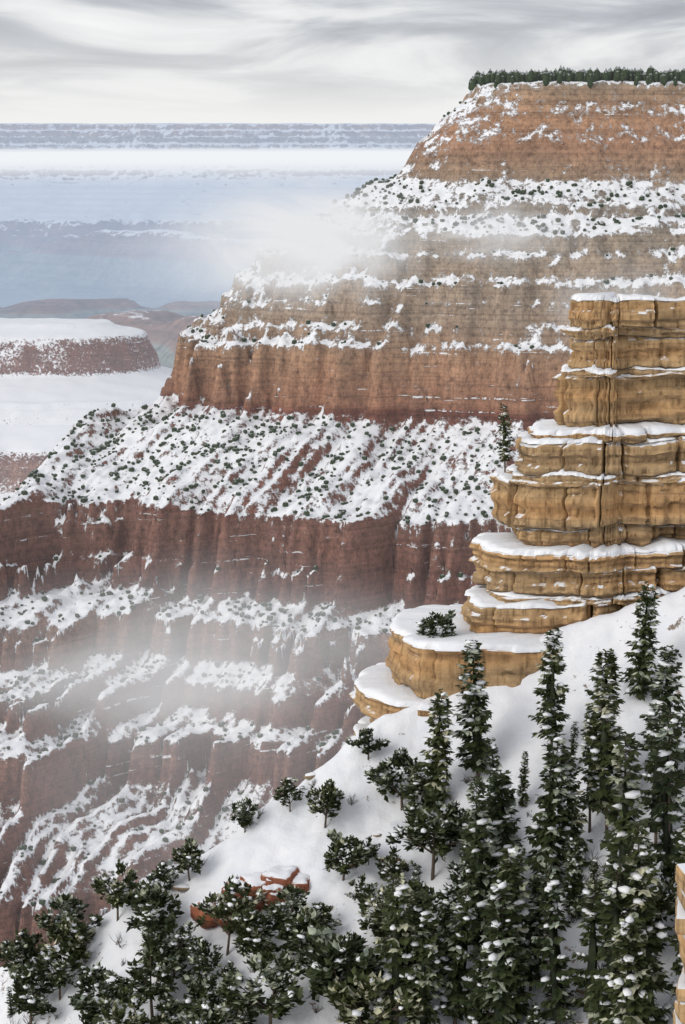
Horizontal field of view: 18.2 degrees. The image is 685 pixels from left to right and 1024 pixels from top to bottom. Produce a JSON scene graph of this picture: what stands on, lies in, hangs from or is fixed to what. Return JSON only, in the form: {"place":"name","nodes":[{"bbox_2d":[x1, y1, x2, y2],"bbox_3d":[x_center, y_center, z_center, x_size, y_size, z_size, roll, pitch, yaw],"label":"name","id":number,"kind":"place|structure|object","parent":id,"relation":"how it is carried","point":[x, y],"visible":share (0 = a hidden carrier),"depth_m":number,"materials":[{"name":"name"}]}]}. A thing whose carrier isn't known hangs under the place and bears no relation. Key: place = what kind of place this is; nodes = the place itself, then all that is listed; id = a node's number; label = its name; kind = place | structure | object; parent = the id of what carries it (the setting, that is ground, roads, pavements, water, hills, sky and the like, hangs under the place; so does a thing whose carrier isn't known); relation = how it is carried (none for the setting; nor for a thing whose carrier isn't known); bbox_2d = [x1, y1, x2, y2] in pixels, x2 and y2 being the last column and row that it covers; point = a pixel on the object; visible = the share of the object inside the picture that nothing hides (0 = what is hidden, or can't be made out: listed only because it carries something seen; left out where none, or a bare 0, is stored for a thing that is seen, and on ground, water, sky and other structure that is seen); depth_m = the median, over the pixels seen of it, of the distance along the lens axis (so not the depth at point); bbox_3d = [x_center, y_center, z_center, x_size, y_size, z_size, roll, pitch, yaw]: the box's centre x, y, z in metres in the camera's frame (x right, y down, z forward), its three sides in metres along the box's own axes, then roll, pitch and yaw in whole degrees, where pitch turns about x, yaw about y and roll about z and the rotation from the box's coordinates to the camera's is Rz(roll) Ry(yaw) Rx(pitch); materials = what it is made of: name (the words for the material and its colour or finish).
{"place":"outdoors","nodes":[
{"label":"outdoors","id":0,"kind":"place"},
{"bbox_2d":[0,318,172,502],"bbox_3d":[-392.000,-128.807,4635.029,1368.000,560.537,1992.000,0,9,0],"label":"mesa","id":1,"kind":"structure","parent":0,"point":[59,377],"depth_m":4521.05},
{"bbox_2d":[0,172,373,368],"bbox_3d":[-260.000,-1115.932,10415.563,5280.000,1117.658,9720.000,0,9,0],"label":"haze","id":2,"kind":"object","parent":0,"point":[131,252],"visible":0.2,"depth_m":12143.30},
{"bbox_2d":[0,123,435,182],"bbox_3d":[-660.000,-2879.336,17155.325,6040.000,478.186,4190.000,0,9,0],"label":"rim","id":3,"kind":"object","parent":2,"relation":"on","point":[86,136],"visible":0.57,"depth_m":15734.17,"materials":[{"name":"stone"}]},
{"bbox_2d":[0,149,413,171],"bbox_3d":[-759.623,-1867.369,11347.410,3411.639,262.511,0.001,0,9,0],"label":"cloud bank","id":4,"kind":"structure","parent":0,"point":[249,160],"depth_m":11347.05,"materials":[{"name":"white"}]},
{"bbox_2d":[0,80,684,966],"bbox_3d":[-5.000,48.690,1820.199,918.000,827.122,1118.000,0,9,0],"label":"canyon wall","id":5,"kind":"structure","parent":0,"point":[440,378],"depth_m":1706.74,"materials":[{"name":"brown stone"}]},
{"bbox_2d":[203,194,386,289],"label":"cloud","id":6,"kind":"structure","parent":5,"relation":"attached to","point":[251,242],"depth_m":1627.58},
{"bbox_2d":[291,214,388,267],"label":"mist","id":7,"kind":"object","parent":5,"relation":"attached to","point":[335,242],"visible":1,"depth_m":1617.89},
{"bbox_2d":[0,101,684,907],"bbox_3d":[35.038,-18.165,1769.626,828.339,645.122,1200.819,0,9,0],"label":"shrubs","id":8,"kind":"object","parent":5,"relation":"on","point":[36,475],"visible":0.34,"depth_m":1721.79,"materials":[{"name":"green plant"}]},
{"bbox_2d":[451,217,532,240],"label":"snow patch","id":9,"kind":"object","parent":5,"relation":"attached to","point":[493,228],"visible":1,"depth_m":1686.24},
{"bbox_2d":[468,65,684,90],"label":"rim forest","id":10,"kind":"object","parent":5,"relation":"on","point":[650,75],"visible":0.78,"depth_m":1855.67,"materials":[{"name":"green plant"}]},
{"bbox_2d":[0,587,684,1023],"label":"slope","id":11,"kind":"structure","parent":0,"point":[276,833],"depth_m":234.17,"materials":[{"name":"white snow"}]},
{"bbox_2d":[0,928,48,971],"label":"tree","id":12,"kind":"object","parent":11,"relation":"on","point":[24,946],"visible":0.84,"depth_m":237.01,"materials":[{"name":"green plant"}]},
{"bbox_2d":[8,962,58,1023],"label":"tree","id":13,"kind":"object","parent":11,"relation":"on","point":[25,977],"visible":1,"depth_m":230.84,"materials":[{"name":"green plant"}]},
{"bbox_2d":[33,938,86,1000],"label":"tree","id":14,"kind":"object","parent":11,"relation":"on","point":[60,975],"visible":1,"depth_m":232.02,"materials":[{"name":"green plant"}]},
{"bbox_2d":[36,915,95,960],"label":"tree","id":15,"kind":"object","parent":11,"relation":"on","point":[70,925],"visible":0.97,"depth_m":233.60,"materials":[{"name":"green plant"}]},
{"bbox_2d":[33,890,103,955],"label":"tree","id":16,"kind":"object","parent":11,"relation":"on","point":[68,902],"visible":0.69,"depth_m":236.64,"materials":[{"name":"green plant"}]},
{"bbox_2d":[78,1009,98,1023],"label":"tree","id":17,"kind":"object","parent":11,"relation":"on","point":[88,1018],"visible":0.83,"depth_m":219.78,"materials":[{"name":"green plant"}]},
{"bbox_2d":[68,962,122,1018],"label":"tree","id":18,"kind":"object","parent":11,"relation":"on","point":[85,1000],"visible":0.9,"depth_m":224.70,"materials":[{"name":"green plant"}]},
{"bbox_2d":[90,859,140,920],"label":"tree","id":19,"kind":"object","parent":11,"relation":"on","point":[120,890],"visible":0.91,"depth_m":235.50,"materials":[{"name":"green plant"}]},
{"bbox_2d":[95,985,170,1023],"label":"tree","id":20,"kind":"object","parent":11,"relation":"on","point":[114,1014],"visible":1,"depth_m":218.37,"materials":[{"name":"green plant"}]},
{"bbox_2d":[135,900,160,968],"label":"tree","id":21,"kind":"object","parent":11,"relation":"on","point":[150,921],"visible":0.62,"depth_m":225.89,"materials":[{"name":"green plant"}]},
{"bbox_2d":[103,934,193,1016],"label":"tree","id":22,"kind":"object","parent":11,"relation":"on","point":[147,989],"visible":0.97,"depth_m":221.57,"materials":[{"name":"green plant"}]},
{"bbox_2d":[121,879,183,933],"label":"tree","id":23,"kind":"object","parent":11,"relation":"on","point":[136,900],"visible":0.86,"depth_m":229.45,"materials":[{"name":"green plant"}]},
{"bbox_2d":[146,860,178,890],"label":"tree","id":24,"kind":"object","parent":11,"relation":"on","point":[162,873],"visible":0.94,"depth_m":234.50,"materials":[{"name":"green plant"}]},
{"bbox_2d":[142,911,201,971],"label":"tree","id":25,"kind":"object","parent":11,"relation":"on","point":[176,945],"visible":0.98,"depth_m":223.86,"materials":[{"name":"green plant"}]},
{"bbox_2d":[154,996,189,1023],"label":"tree","id":26,"kind":"object","parent":11,"relation":"on","point":[169,1005],"visible":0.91,"depth_m":218.80,"materials":[{"name":"green plant"}]},
{"bbox_2d":[171,836,204,880],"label":"tree","id":27,"kind":"object","parent":11,"relation":"on","point":[189,852],"visible":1,"depth_m":234.17,"materials":[{"name":"green plant"}]},
{"bbox_2d":[175,1003,219,1023],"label":"tree","id":28,"kind":"object","parent":11,"relation":"on","point":[207,1013],"visible":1,"depth_m":212.59,"materials":[{"name":"green plant"}]},
{"bbox_2d":[184,937,223,980],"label":"tree","id":29,"kind":"object","parent":11,"relation":"on","point":[200,955],"visible":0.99,"depth_m":221.27,"materials":[{"name":"green plant"}]},
{"bbox_2d":[178,973,231,1023],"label":"tree","id":30,"kind":"object","parent":11,"relation":"on","point":[203,987],"visible":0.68,"depth_m":217.06,"materials":[{"name":"green plant"}]},
{"bbox_2d":[196,988,256,1023],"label":"tree","id":31,"kind":"object","parent":11,"relation":"on","point":[233,1014],"visible":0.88,"depth_m":213.11,"materials":[{"name":"green plant"}]},
{"bbox_2d":[192,875,267,955],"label":"tree","id":32,"kind":"object","parent":11,"relation":"on","point":[222,910],"visible":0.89,"depth_m":224.17,"materials":[{"name":"green plant"}]},
{"bbox_2d":[218,960,243,980],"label":"tree","id":33,"kind":"object","parent":11,"relation":"on","point":[230,965],"visible":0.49,"depth_m":220.26,"materials":[{"name":"green plant"}]},
{"bbox_2d":[230,796,257,832],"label":"tree","id":34,"kind":"object","parent":11,"relation":"on","point":[244,819],"visible":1,"depth_m":236.84,"materials":[{"name":"green plant"}]},
{"bbox_2d":[190,865,309,928],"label":"red rocks","id":35,"kind":"object","parent":11,"relation":"on","point":[270,880],"visible":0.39,"depth_m":227.95,"materials":[{"name":"red stone"}]},
{"bbox_2d":[230,906,281,972],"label":"tree","id":36,"kind":"object","parent":11,"relation":"on","point":[249,934],"visible":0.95,"depth_m":220.17,"materials":[{"name":"green plant"}]},
{"bbox_2d":[214,945,309,1023],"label":"tree","id":37,"kind":"object","parent":11,"relation":"on","point":[273,977],"visible":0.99,"depth_m":213.31,"materials":[{"name":"green plant"}]},
{"bbox_2d":[273,776,306,811],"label":"tree","id":38,"kind":"object","parent":11,"relation":"on","point":[289,787],"visible":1,"depth_m":236.94,"materials":[{"name":"green plant"}]},
{"bbox_2d":[262,882,325,924],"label":"tree","id":39,"kind":"object","parent":11,"relation":"on","point":[276,912],"visible":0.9,"depth_m":222.09,"materials":[{"name":"green plant"}]},
{"bbox_2d":[274,903,325,964],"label":"tree","id":40,"kind":"object","parent":11,"relation":"on","point":[291,934],"visible":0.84,"depth_m":218.73,"materials":[{"name":"green plant"}]},
{"bbox_2d":[295,928,352,977],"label":"tree","id":41,"kind":"object","parent":11,"relation":"on","point":[303,958],"visible":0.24,"depth_m":215.47,"materials":[{"name":"green plant"}]},
{"bbox_2d":[305,778,344,827],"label":"tree","id":42,"kind":"object","parent":11,"relation":"on","point":[328,801],"visible":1,"depth_m":233.14,"materials":[{"name":"green plant"}]},
{"bbox_2d":[313,902,341,929],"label":"tree","id":43,"kind":"object","parent":11,"relation":"on","point":[326,915],"visible":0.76,"depth_m":221.81,"materials":[{"name":"green plant"}]},
{"bbox_2d":[10,764,674,1023],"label":"bare shrubs","id":44,"kind":"object","parent":11,"relation":"on","point":[466,781],"visible":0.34,"depth_m":230.91,"materials":[{"name":"brown plant"}]},
{"bbox_2d":[302,922,385,1011],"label":"tree","id":45,"kind":"object","parent":11,"relation":"on","point":[328,962],"visible":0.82,"depth_m":212.06,"materials":[{"name":"green plant"}]},
{"bbox_2d":[323,828,371,880],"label":"tree","id":46,"kind":"object","parent":11,"relation":"on","point":[355,854],"visible":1,"depth_m":225.83,"materials":[{"name":"green plant"}]},
{"bbox_2d":[345,873,377,900],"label":"tree","id":47,"kind":"object","parent":11,"relation":"on","point":[364,887],"visible":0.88,"depth_m":223.00,"materials":[{"name":"green plant"}]},
{"bbox_2d":[345,727,390,759],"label":"tree","id":48,"kind":"object","parent":11,"relation":"on","point":[365,737],"visible":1,"depth_m":238.69,"materials":[{"name":"green plant"}]},
{"bbox_2d":[361,835,381,864],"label":"tree","id":49,"kind":"object","parent":11,"relation":"on","point":[374,850],"visible":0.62,"depth_m":228.89,"materials":[{"name":"green plant"}]},
{"bbox_2d":[316,966,427,1023],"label":"tree","id":50,"kind":"object","parent":11,"relation":"on","point":[359,998],"visible":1,"depth_m":207.45,"materials":[{"name":"green plant"}]},
{"bbox_2d":[355,884,392,943],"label":"tree","id":51,"kind":"object","parent":11,"relation":"on","point":[366,903],"visible":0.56,"depth_m":217.84,"materials":[{"name":"green plant"}]},
{"bbox_2d":[370,872,417,1022],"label":"tree","id":52,"kind":"object","parent":11,"relation":"on","point":[397,969],"visible":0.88,"depth_m":207.70,"materials":[{"name":"green plant"}]},
{"bbox_2d":[363,747,425,810],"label":"tree","id":53,"kind":"object","parent":11,"relation":"on","point":[380,775],"visible":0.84,"depth_m":233.98,"materials":[{"name":"green plant"}]},
{"bbox_2d":[373,845,416,889],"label":"tree","id":54,"kind":"object","parent":11,"relation":"on","point":[385,869],"visible":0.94,"depth_m":224.86,"materials":[{"name":"green plant"}]},
{"bbox_2d":[388,892,431,1002],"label":"tree","id":55,"kind":"object","parent":11,"relation":"on","point":[407,906],"visible":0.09,"depth_m":211.36,"materials":[{"name":"green plant"}]},
{"bbox_2d":[404,764,421,834],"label":"tree","id":56,"kind":"object","parent":11,"relation":"on","point":[413,797],"visible":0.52,"depth_m":230.91,"materials":[{"name":"green plant"}]},
{"bbox_2d":[372,875,463,937],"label":"tree","id":57,"kind":"object","parent":11,"relation":"on","point":[414,886],"visible":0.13,"depth_m":217.72,"materials":[{"name":"green plant"}]},
{"bbox_2d":[153,772,684,1023],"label":"slope rocks","id":58,"kind":"object","parent":11,"relation":"on","point":[186,887],"visible":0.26,"depth_m":232.68,"materials":[{"name":"stone"}]},
{"bbox_2d":[399,891,447,1023],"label":"tree","id":59,"kind":"object","parent":11,"relation":"on","point":[423,981],"visible":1,"depth_m":207.91,"materials":[{"name":"green plant"}]},
{"bbox_2d":[385,786,463,880],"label":"tree","id":60,"kind":"object","parent":11,"relation":"on","point":[420,831],"visible":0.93,"depth_m":224.48,"materials":[{"name":"green plant"}]},
{"bbox_2d":[416,688,455,811],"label":"tree","id":61,"kind":"object","parent":11,"relation":"on","point":[435,762],"visible":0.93,"depth_m":231.12,"materials":[{"name":"green plant"}]},
{"bbox_2d":[435,899,457,986],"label":"tree","id":62,"kind":"object","parent":11,"relation":"on","point":[443,916],"visible":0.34,"depth_m":213.03,"materials":[{"name":"green plant"}]},
{"bbox_2d":[434,799,468,847],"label":"tree","id":63,"kind":"object","parent":11,"relation":"on","point":[455,804],"visible":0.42,"depth_m":227.68,"materials":[{"name":"green plant"}]},
{"bbox_2d":[437,884,481,1023],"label":"tree","id":64,"kind":"object","parent":11,"relation":"on","point":[456,979],"visible":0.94,"depth_m":209.52,"materials":[{"name":"green plant"}]},
{"bbox_2d":[436,861,491,929],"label":"tree","id":65,"kind":"object","parent":11,"relation":"on","point":[459,879],"visible":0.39,"depth_m":218.44,"materials":[{"name":"green plant"}]},
{"bbox_2d":[458,832,471,873],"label":"tree","id":66,"kind":"object","parent":11,"relation":"on","point":[464,864],"visible":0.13,"depth_m":221.25,"materials":[{"name":"green plant"}]},
{"bbox_2d":[452,640,497,777],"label":"tree","id":67,"kind":"object","parent":11,"relation":"on","point":[474,695],"visible":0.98,"depth_m":232.72,"materials":[{"name":"green plant"}]},
{"bbox_2d":[458,944,493,1023],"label":"tree","id":68,"kind":"object","parent":11,"relation":"on","point":[474,1012],"visible":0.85,"depth_m":207.22,"materials":[{"name":"green plant"}]},
{"bbox_2d":[460,776,497,952],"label":"tree","id":69,"kind":"object","parent":11,"relation":"on","point":[478,870],"visible":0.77,"depth_m":214.41,"materials":[{"name":"green plant"}]},
{"bbox_2d":[444,800,518,862],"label":"tree","id":70,"kind":"object","parent":11,"relation":"on","point":[460,824],"visible":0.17,"depth_m":224.07,"materials":[{"name":"green plant"}]},
{"bbox_2d":[483,737,512,815],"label":"tree","id":71,"kind":"object","parent":11,"relation":"on","point":[493,759],"visible":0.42,"depth_m":225.20,"materials":[{"name":"green plant"}]},
{"bbox_2d":[469,880,535,1023],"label":"tree","id":72,"kind":"object","parent":11,"relation":"on","point":[498,994],"visible":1,"depth_m":204.79,"materials":[{"name":"green plant"}]},
{"bbox_2d":[482,769,527,910],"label":"tree","id":73,"kind":"object","parent":11,"relation":"on","point":[504,822],"visible":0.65,"depth_m":216.19,"materials":[{"name":"green plant"}]},
{"bbox_2d":[482,845,535,1018],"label":"tree","id":74,"kind":"object","parent":11,"relation":"on","point":[512,861],"visible":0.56,"depth_m":207.10,"materials":[{"name":"green plant"}]},
{"bbox_2d":[349,292,684,738],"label":"outcrop","id":75,"kind":"object","parent":11,"relation":"on","point":[587,491],"visible":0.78,"depth_m":249.22,"materials":[{"name":"brown stone"}]},
{"bbox_2d":[416,610,457,637],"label":"shrub","id":76,"kind":"object","parent":75,"relation":"on","point":[445,623],"visible":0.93,"depth_m":247.80,"materials":[{"name":"green plant"}]},
{"bbox_2d":[495,403,513,472],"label":"tree","id":77,"kind":"object","parent":75,"relation":"on","point":[505,442],"visible":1,"depth_m":248.50,"materials":[{"name":"green plant"}]},
{"bbox_2d":[516,751,530,806],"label":"tree","id":78,"kind":"object","parent":11,"relation":"on","point":[524,781],"visible":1,"depth_m":228.16,"materials":[{"name":"green plant"}]},
{"bbox_2d":[518,872,548,991],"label":"tree","id":79,"kind":"object","parent":11,"relation":"on","point":[534,923],"visible":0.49,"depth_m":210.16,"materials":[{"name":"green plant"}]},
{"bbox_2d":[525,1002,543,1023],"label":"tree","id":80,"kind":"object","parent":11,"relation":"on","point":[535,1016],"visible":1,"depth_m":204.51,"materials":[{"name":"green plant"}]},
{"bbox_2d":[522,734,575,889],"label":"tree","id":81,"kind":"object","parent":11,"relation":"on","point":[547,831],"visible":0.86,"depth_m":215.88,"materials":[{"name":"green plant"}]},
{"bbox_2d":[528,626,570,744],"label":"tree","id":82,"kind":"object","parent":11,"relation":"on","point":[550,706],"visible":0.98,"depth_m":229.78,"materials":[{"name":"green plant"}]},
{"bbox_2d":[530,868,577,1023],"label":"tree","id":83,"kind":"object","parent":11,"relation":"on","point":[556,1001],"visible":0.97,"depth_m":204.77,"materials":[{"name":"green plant"}]},
{"bbox_2d":[565,721,579,768],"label":"tree","id":84,"kind":"object","parent":11,"relation":"on","point":[572,745],"visible":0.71,"depth_m":229.16,"materials":[{"name":"green plant"}]},
{"bbox_2d":[560,837,588,919],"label":"tree","id":85,"kind":"object","parent":11,"relation":"on","point":[573,889],"visible":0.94,"depth_m":214.03,"materials":[{"name":"green plant"}]},
{"bbox_2d":[557,754,593,866],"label":"tree","id":86,"kind":"object","parent":11,"relation":"on","point":[576,821],"visible":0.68,"depth_m":217.65,"materials":[{"name":"green plant"}]},
{"bbox_2d":[566,881,607,1023],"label":"tree","id":87,"kind":"object","parent":11,"relation":"on","point":[582,976],"visible":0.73,"depth_m":204.13,"materials":[{"name":"green plant"}]},
{"bbox_2d":[576,714,602,832],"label":"tree","id":88,"kind":"object","parent":11,"relation":"on","point":[587,777],"visible":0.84,"depth_m":219.53,"materials":[{"name":"green plant"}]},
{"bbox_2d":[587,859,605,917],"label":"tree","id":89,"kind":"object","parent":11,"relation":"on","point":[593,870],"visible":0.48,"depth_m":212.75,"materials":[{"name":"green plant"}]},
{"bbox_2d":[583,680,624,840],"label":"tree","id":90,"kind":"object","parent":11,"relation":"on","point":[601,759],"visible":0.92,"depth_m":217.69,"materials":[{"name":"green plant"}]},
{"bbox_2d":[580,648,634,789],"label":"tree","id":91,"kind":"object","parent":11,"relation":"on","point":[610,668],"visible":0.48,"depth_m":222.37,"materials":[{"name":"green plant"}]},
{"bbox_2d":[586,856,641,1023],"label":"tree","id":92,"kind":"object","parent":11,"relation":"on","point":[617,891],"visible":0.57,"depth_m":199.08,"materials":[{"name":"green plant"}]},
{"bbox_2d":[594,731,654,966],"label":"tree","id":93,"kind":"object","parent":11,"relation":"on","point":[629,795],"visible":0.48,"depth_m":204.44,"materials":[{"name":"green plant"}]},
{"bbox_2d":[599,914,664,1023],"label":"tree","id":94,"kind":"object","parent":11,"relation":"on","point":[630,999],"visible":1,"depth_m":195.90,"materials":[{"name":"green plant"}]},
{"bbox_2d":[619,581,660,700],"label":"tree","id":95,"kind":"object","parent":11,"relation":"on","point":[643,649],"visible":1,"depth_m":231.96,"materials":[{"name":"green plant"}]},
{"bbox_2d":[621,818,674,1023],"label":"tree","id":96,"kind":"object","parent":11,"relation":"on","point":[642,880],"visible":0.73,"depth_m":198.61,"materials":[{"name":"green plant"}]},
{"bbox_2d":[641,841,671,942],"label":"tree","id":97,"kind":"object","parent":11,"relation":"on","point":[658,919],"visible":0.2,"depth_m":205.99,"materials":[{"name":"green plant"}]},
{"bbox_2d":[636,702,677,843],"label":"tree","id":98,"kind":"object","parent":11,"relation":"on","point":[653,719],"visible":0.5,"depth_m":215.71,"materials":[{"name":"green plant"}]},
{"bbox_2d":[644,855,676,921],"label":"tree","id":99,"kind":"object","parent":11,"relation":"on","point":[669,872],"visible":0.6,"depth_m":206.65,"materials":[{"name":"green plant"}]},
{"bbox_2d":[637,645,684,776],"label":"tree","id":100,"kind":"object","parent":11,"relation":"on","point":[661,692],"visible":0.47,"depth_m":218.46,"materials":[{"name":"green plant"}]},
{"bbox_2d":[644,709,684,871],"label":"tree","id":101,"kind":"object","parent":11,"relation":"on","point":[669,814],"visible":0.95,"depth_m":207.54,"materials":[{"name":"green plant"}]},
{"bbox_2d":[668,934,682,1017],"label":"tree","id":102,"kind":"object","parent":11,"relation":"on","point":[677,968],"visible":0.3,"depth_m":198.08,"materials":[{"name":"green plant"}]},
{"bbox_2d":[668,820,684,966],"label":"tree","id":103,"kind":"object","parent":11,"relation":"on","point":[676,859],"visible":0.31,"depth_m":202.38,"materials":[{"name":"green plant"}]},
{"bbox_2d":[673,863,684,1023],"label":"rock outcrop","id":104,"kind":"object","parent":11,"relation":"on","point":[679,1014],"depth_m":182.50,"materials":[{"name":"stone"}]},
{"bbox_2d":[0,0,684,123],"label":"sky","id":105,"kind":"structure","parent":0,"point":[62,61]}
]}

